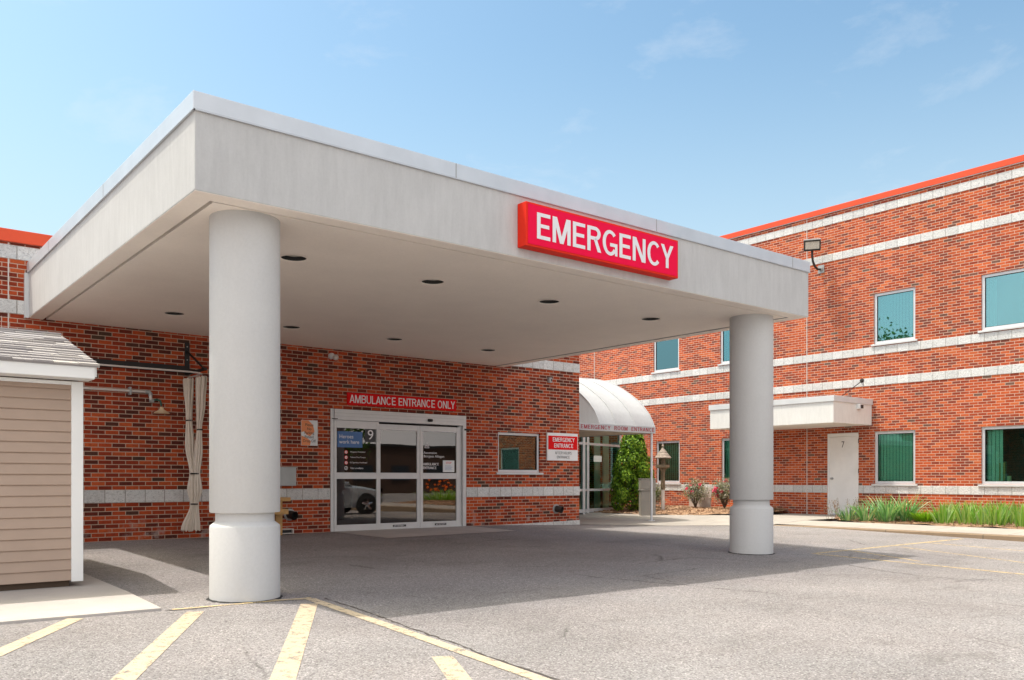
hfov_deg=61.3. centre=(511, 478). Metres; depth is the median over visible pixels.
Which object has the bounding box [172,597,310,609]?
parking line
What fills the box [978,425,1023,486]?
window
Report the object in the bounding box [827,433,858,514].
service door
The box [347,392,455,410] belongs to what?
ambulance sign
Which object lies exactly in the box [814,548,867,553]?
parking line
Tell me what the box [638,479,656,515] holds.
litter bin
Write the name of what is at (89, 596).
concrete pad
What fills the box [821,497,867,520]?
dry plant
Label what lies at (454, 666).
parking line
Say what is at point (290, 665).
parking line
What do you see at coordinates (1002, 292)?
window
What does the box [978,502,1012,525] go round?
iris plant
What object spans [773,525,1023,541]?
kerb
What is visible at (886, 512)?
iris clump
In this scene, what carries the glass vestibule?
on the ground
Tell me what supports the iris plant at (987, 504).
on the mulch bed at (957, 524)
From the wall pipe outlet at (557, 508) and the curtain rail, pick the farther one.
the wall pipe outlet at (557, 508)
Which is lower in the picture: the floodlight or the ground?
the ground
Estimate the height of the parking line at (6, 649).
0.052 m
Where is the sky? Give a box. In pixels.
[0,0,1023,235]
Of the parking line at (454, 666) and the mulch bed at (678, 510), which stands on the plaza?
the mulch bed at (678, 510)
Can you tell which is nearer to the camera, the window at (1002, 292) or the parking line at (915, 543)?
the parking line at (915, 543)
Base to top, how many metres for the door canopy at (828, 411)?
1.265 m
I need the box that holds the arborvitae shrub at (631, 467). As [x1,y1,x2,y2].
[609,434,657,510]
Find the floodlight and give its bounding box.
[803,238,823,273]
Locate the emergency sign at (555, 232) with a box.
[518,201,677,279]
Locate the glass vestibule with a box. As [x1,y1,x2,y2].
[579,435,621,513]
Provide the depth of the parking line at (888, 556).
12.64 m
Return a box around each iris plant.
[926,500,959,523]
[929,501,971,521]
[939,500,976,519]
[952,501,986,521]
[952,502,981,523]
[965,504,997,524]
[966,499,994,521]
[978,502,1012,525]
[979,500,1013,521]
[993,500,1019,524]
[1006,502,1023,526]
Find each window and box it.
[496,432,542,474]
[651,339,679,373]
[656,440,680,484]
[718,330,729,365]
[722,438,729,483]
[871,287,917,346]
[871,430,917,485]
[978,268,1023,332]
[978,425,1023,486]
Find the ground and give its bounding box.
[0,519,1023,679]
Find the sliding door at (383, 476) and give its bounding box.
[330,408,465,531]
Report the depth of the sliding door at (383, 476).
17.02 m
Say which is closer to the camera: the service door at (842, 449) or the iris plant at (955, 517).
the iris plant at (955, 517)
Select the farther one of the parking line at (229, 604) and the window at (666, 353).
the window at (666, 353)
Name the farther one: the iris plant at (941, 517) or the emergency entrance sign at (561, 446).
the emergency entrance sign at (561, 446)
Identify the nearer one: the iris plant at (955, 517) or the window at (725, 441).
the iris plant at (955, 517)
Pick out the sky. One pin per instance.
(714, 117)
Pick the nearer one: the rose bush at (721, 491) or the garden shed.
the garden shed
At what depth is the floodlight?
23.55 m
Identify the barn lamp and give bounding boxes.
[83,387,169,413]
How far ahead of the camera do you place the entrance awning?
21.49 m
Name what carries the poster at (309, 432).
attached to the hospital building
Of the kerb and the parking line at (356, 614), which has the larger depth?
the kerb
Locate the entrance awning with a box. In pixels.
[579,378,655,520]
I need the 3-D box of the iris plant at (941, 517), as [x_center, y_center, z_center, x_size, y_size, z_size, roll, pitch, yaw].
[9.313,0.705,18.700,0.678,0.510,0.602,0,0,19]
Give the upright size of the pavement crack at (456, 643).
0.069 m
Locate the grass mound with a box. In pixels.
[904,509,938,521]
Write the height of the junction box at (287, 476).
0.340 m
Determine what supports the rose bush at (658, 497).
on the mulch bed at (678, 510)
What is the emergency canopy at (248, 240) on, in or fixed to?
on the ground
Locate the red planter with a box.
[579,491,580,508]
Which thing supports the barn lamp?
attached to the hospital building
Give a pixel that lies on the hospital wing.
(914, 319)
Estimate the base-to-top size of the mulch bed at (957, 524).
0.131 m
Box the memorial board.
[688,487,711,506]
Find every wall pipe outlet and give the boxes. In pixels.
[284,509,297,520]
[553,504,563,513]
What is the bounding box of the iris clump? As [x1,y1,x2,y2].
[831,494,932,521]
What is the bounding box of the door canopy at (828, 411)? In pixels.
[709,378,872,429]
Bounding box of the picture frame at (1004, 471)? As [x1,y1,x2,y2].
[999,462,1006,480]
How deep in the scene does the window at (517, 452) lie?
19.23 m
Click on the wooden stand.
(278, 517)
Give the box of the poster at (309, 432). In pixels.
[301,420,317,445]
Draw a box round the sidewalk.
[779,520,1023,535]
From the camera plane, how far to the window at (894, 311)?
22.53 m
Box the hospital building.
[0,227,579,542]
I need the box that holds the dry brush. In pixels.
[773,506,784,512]
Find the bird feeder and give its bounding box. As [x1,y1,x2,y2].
[655,444,670,509]
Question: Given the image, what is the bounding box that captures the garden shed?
[0,327,99,590]
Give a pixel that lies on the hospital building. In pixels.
(477, 457)
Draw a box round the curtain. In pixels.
[181,375,206,531]
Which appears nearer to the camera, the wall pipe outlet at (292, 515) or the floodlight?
the wall pipe outlet at (292, 515)
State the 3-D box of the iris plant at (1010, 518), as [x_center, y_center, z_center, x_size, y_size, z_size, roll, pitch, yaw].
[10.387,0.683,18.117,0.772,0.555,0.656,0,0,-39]
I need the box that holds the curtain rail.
[92,342,206,377]
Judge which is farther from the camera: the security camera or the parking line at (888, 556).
the security camera
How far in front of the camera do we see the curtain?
14.04 m
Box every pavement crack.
[325,598,559,679]
[850,565,991,579]
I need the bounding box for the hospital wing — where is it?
[579,155,1023,515]
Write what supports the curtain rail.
attached to the hospital building
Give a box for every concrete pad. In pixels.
[0,573,161,624]
[337,526,513,537]
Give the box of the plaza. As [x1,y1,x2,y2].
[579,512,838,525]
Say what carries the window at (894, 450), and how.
in the hospital wing
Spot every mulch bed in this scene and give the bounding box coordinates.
[594,505,787,514]
[835,514,1023,528]
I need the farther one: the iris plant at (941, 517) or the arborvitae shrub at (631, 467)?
the arborvitae shrub at (631, 467)
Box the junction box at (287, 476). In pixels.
[280,467,296,485]
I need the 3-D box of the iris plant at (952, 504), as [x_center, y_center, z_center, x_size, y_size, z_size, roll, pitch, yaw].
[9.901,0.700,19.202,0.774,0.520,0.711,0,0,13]
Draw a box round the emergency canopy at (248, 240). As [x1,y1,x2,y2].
[24,90,810,602]
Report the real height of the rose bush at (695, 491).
0.987 m
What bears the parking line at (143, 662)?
on the ground
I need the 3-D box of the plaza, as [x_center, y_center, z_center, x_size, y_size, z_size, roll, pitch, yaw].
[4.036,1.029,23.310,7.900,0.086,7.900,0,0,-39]
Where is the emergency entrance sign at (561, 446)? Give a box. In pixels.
[546,433,577,460]
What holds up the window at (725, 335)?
in the hospital wing
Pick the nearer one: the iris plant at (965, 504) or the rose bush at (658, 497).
the iris plant at (965, 504)
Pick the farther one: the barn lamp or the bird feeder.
the bird feeder
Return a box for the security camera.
[328,353,338,359]
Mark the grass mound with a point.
(924, 517)
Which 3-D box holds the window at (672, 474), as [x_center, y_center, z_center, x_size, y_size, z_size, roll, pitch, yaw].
[5.361,-0.530,28.509,0.745,1.429,1.130,0,0,-39]
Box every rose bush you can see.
[656,483,665,503]
[679,476,709,506]
[709,474,732,507]
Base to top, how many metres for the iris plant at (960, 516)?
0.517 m
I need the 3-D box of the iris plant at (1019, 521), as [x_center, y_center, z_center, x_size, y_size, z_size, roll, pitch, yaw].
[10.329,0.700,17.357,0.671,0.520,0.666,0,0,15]
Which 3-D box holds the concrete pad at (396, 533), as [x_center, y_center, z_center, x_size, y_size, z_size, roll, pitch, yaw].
[-1.585,1.000,16.407,3.170,0.032,1.772,0,0,-39]
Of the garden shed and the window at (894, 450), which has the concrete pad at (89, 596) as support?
the garden shed
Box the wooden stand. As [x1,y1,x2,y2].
[275,497,290,534]
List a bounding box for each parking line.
[0,618,82,655]
[111,611,203,679]
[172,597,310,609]
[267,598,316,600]
[269,603,317,679]
[306,599,389,624]
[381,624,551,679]
[432,656,471,679]
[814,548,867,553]
[823,554,1023,574]
[856,551,916,560]
[869,539,957,547]
[904,547,1023,562]
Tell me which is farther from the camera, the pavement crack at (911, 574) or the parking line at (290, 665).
the pavement crack at (911, 574)
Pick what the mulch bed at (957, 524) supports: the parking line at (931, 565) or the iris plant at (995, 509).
the iris plant at (995, 509)
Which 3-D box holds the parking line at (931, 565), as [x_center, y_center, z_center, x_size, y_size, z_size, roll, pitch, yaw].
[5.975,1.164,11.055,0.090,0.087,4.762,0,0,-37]
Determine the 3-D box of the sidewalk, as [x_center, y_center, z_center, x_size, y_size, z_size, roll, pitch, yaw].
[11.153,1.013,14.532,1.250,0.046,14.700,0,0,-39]

